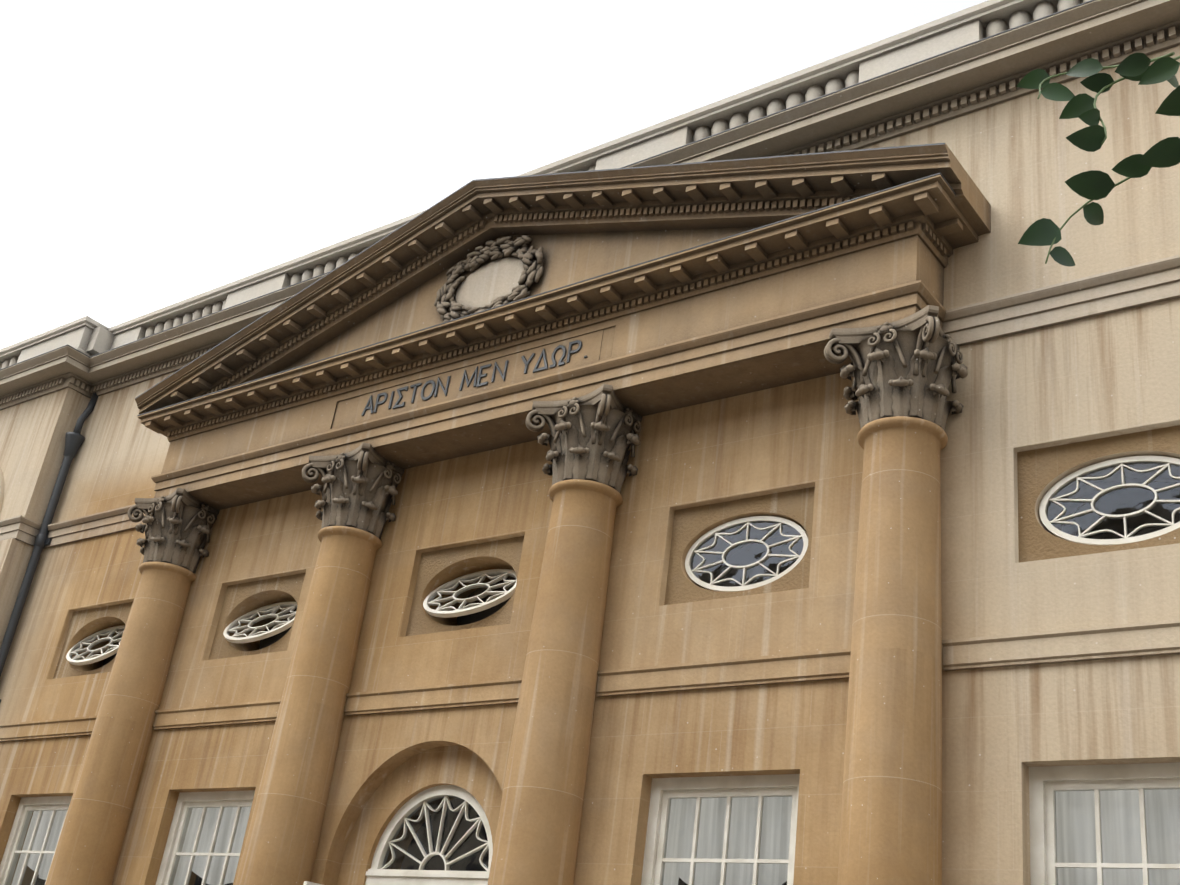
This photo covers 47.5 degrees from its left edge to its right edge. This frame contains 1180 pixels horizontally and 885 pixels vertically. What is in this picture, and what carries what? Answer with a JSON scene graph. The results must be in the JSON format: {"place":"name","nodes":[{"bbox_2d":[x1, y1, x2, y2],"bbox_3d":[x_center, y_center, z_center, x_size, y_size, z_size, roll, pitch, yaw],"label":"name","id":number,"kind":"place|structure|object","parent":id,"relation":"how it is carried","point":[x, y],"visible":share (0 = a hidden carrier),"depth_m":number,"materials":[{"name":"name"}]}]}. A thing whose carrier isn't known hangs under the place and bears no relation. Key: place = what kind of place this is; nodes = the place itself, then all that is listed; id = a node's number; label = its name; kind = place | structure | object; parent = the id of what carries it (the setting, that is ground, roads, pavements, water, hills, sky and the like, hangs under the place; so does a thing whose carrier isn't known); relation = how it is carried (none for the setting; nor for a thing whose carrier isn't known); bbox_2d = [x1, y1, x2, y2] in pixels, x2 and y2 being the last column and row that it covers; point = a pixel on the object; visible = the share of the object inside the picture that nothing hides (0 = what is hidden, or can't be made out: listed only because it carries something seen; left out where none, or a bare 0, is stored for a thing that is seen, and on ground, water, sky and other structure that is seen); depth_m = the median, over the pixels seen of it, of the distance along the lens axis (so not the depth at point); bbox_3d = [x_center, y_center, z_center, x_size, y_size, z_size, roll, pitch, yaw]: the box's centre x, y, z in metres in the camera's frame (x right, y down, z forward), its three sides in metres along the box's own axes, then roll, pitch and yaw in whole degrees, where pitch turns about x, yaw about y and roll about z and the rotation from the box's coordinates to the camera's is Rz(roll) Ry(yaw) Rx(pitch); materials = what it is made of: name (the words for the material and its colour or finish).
{"place":"outdoors","nodes":[
{"label":"outdoors","id":0,"kind":"place"},
{"bbox_2d":[0,467,4,512],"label":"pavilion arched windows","id":1,"kind":"structure","parent":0,"point":[2,486],"depth_m":15.28,"materials":[{"name":"beige stone"}]},
{"bbox_2d":[0,0,987,348],"label":"sky","id":2,"kind":"structure","parent":0,"point":[155,155],"materials":[{"name":"white"}]},
{"bbox_2d":[1016,52,1179,266],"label":"branch","id":3,"kind":"object","parent":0,"point":[1091,185],"visible":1,"depth_m":1.69,"materials":[{"name":"green plant"}]},
{"bbox_3d":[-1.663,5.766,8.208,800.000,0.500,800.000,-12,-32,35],"label":"ground","id":4,"kind":"structure","parent":0,"visible":0},
{"bbox_2d":[0,387,89,646],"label":"pavilion walls","id":5,"kind":"structure","parent":4,"relation":"on","point":[32,438],"depth_m":15.19,"materials":[{"name":"beige stone"}]},
{"bbox_2d":[0,393,98,702],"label":"rainwater pipe","id":6,"kind":"object","parent":5,"relation":"attached to","point":[74,439],"visible":0.98,"depth_m":14.73,"materials":[{"name":"grey metal"}]},
{"bbox_2d":[0,0,1179,409],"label":"cornice","id":7,"kind":"structure","parent":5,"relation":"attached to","point":[964,80],"depth_m":9.79,"materials":[{"name":"stone"}]},
{"bbox_2d":[0,0,1089,368],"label":"roof balustrade","id":8,"kind":"object","parent":7,"relation":"on","point":[90,336],"visible":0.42,"depth_m":11.15,"materials":[{"name":"stone"}]},
{"bbox_2d":[0,255,1179,741],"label":"wall bands","id":9,"kind":"object","parent":5,"relation":"attached to","point":[1104,293],"depth_m":8.49,"materials":[{"name":"stone"}]},
{"bbox_2d":[45,561,196,884],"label":"column shaft","id":10,"kind":"object","parent":4,"relation":"on","point":[92,836],"visible":0.96,"depth_m":11.89,"materials":[{"name":"stone"}]},
{"bbox_2d":[128,488,219,572],"bbox_3d":[-3.970,0.935,12.924,0.853,0.664,0.853,-12,-32,35],"label":"corinthian capital","id":11,"kind":"object","parent":10,"relation":"on","point":[179,522],"visible":0.83,"depth_m":12.72,"materials":[{"name":"stone"}]},
{"bbox_2d":[235,526,381,884],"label":"column shaft","id":12,"kind":"object","parent":4,"relation":"on","point":[283,837],"visible":1,"depth_m":10.44,"materials":[{"name":"stone"}]},
{"bbox_2d":[302,443,404,538],"bbox_3d":[-1.978,0.509,11.476,0.853,0.664,0.853,-12,-32,35],"label":"corinthian capital","id":13,"kind":"object","parent":12,"relation":"on","point":[361,482],"visible":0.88,"depth_m":11.27,"materials":[{"name":"stone"}]},
{"bbox_2d":[488,479,622,884],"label":"column shaft","id":14,"kind":"object","parent":4,"relation":"on","point":[538,829],"visible":0.94,"depth_m":9.00,"materials":[{"name":"stone"}]},
{"bbox_2d":[526,384,641,492],"bbox_3d":[0.015,0.084,10.027,0.853,0.664,0.853,-12,-32,35],"label":"corinthian capital","id":15,"kind":"object","parent":14,"relation":"on","point":[593,436],"visible":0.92,"depth_m":9.83,"materials":[{"name":"stone"}]},
{"bbox_2d":[0,45,1179,884],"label":"wall","id":16,"kind":"structure","parent":4,"relation":"on","point":[1038,417],"depth_m":8.94,"materials":[{"name":"stone"}]},
{"bbox_2d":[66,626,124,664],"bbox_3d":[-4.915,2.036,13.458,0.968,0.538,0.040,-12,-62,35],"label":"oval window frame","id":17,"kind":"object","parent":16,"relation":"attached to","point":[75,649],"visible":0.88,"depth_m":13.48,"materials":[{"name":"white paint"}]},
{"bbox_2d":[223,602,297,642],"bbox_3d":[-2.923,1.611,12.009,0.968,0.538,0.040,-12,-65,35],"label":"oval window frame","id":18,"kind":"object","parent":16,"relation":"attached to","point":[273,609],"visible":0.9,"depth_m":12.00,"materials":[{"name":"white paint"}]},
{"bbox_2d":[303,785,492,884],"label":"fanlight door","id":19,"kind":"structure","parent":16,"relation":"in","point":[378,873],"depth_m":9.83,"materials":[{"name":"white paint"}]},
{"bbox_2d":[423,569,516,617],"bbox_3d":[-0.930,1.186,10.561,0.968,0.538,0.040,-12,-63,35],"label":"oval window frame","id":20,"kind":"object","parent":16,"relation":"attached to","point":[447,588],"visible":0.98,"depth_m":10.55,"materials":[{"name":"white paint"}]},
{"bbox_2d":[137,172,982,509],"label":"portico entablature","id":21,"kind":"structure","parent":16,"relation":"attached to","point":[683,318],"depth_m":10.16,"materials":[{"name":"stone"}]},
{"bbox_2d":[135,180,499,413],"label":"raking cornice","id":22,"kind":"structure","parent":21,"relation":"on","point":[449,231],"depth_m":12.29,"materials":[{"name":"stone"}]},
{"bbox_2d":[354,330,602,422],"bbox_3d":[-0.958,-0.501,10.879,2.644,0.275,0.066,-12,-32,35],"label":"inscription panel","id":23,"kind":"object","parent":21,"relation":"attached to","point":[560,355],"visible":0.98,"depth_m":10.78,"materials":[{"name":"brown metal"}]},
{"bbox_2d":[434,235,544,322],"bbox_3d":[-0.863,-1.371,11.404,1.216,0.885,0.087,-12,-32,35],"label":"wreath","id":24,"kind":"object","parent":21,"relation":"attached to","point":[496,283],"visible":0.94,"depth_m":11.43,"materials":[{"name":"stone"}]},
{"bbox_2d":[473,143,990,235],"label":"raking cornice","id":25,"kind":"structure","parent":21,"relation":"on","point":[750,192],"depth_m":9.87,"materials":[{"name":"stone"}]},
{"bbox_2d":[0,762,1179,884],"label":"sash window frames","id":26,"kind":"structure","parent":16,"relation":"attached to","point":[1046,783],"depth_m":8.34,"materials":[{"name":"white wood"}]},
{"bbox_2d":[7,789,1179,884],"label":"sash window glass","id":27,"kind":"object","parent":26,"relation":"in","point":[678,843],"visible":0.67,"depth_m":8.28,"materials":[{"name":"glass"}]},
{"bbox_2d":[11,789,1179,884],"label":"window curtains","id":28,"kind":"object","parent":16,"relation":"attached to","point":[1086,800],"depth_m":8.29,"materials":[{"name":"white fabric"}]},
{"bbox_2d":[685,516,807,591],"bbox_3d":[1.063,0.761,9.113,0.968,0.538,0.040,-12,-32,35],"label":"oval window frame","id":29,"kind":"object","parent":16,"relation":"attached to","point":[716,532],"visible":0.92,"depth_m":9.12,"materials":[{"name":"white paint"}]},
{"bbox_2d":[1039,455,1179,544],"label":"oval window frame","id":30,"kind":"object","parent":16,"relation":"attached to","point":[1079,476],"visible":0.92,"depth_m":7.71,"materials":[{"name":"white paint"}]},
{"bbox_2d":[35,481,1179,884],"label":"interior room","id":31,"kind":"object","parent":4,"relation":"on","point":[1143,497],"depth_m":9.55,"materials":[{"name":"grey"}]},
{"bbox_2d":[837,416,947,884],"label":"column shaft","id":32,"kind":"object","parent":4,"relation":"on","point":[891,824],"visible":0.98,"depth_m":7.55,"materials":[{"name":"stone"}]},
{"bbox_2d":[824,305,967,430],"bbox_3d":[2.008,-0.341,8.579,0.853,0.664,0.853,-12,-32,35],"label":"corinthian capital","id":33,"kind":"object","parent":32,"relation":"on","point":[908,366],"visible":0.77,"depth_m":8.38,"materials":[{"name":"stone"}]}
]}

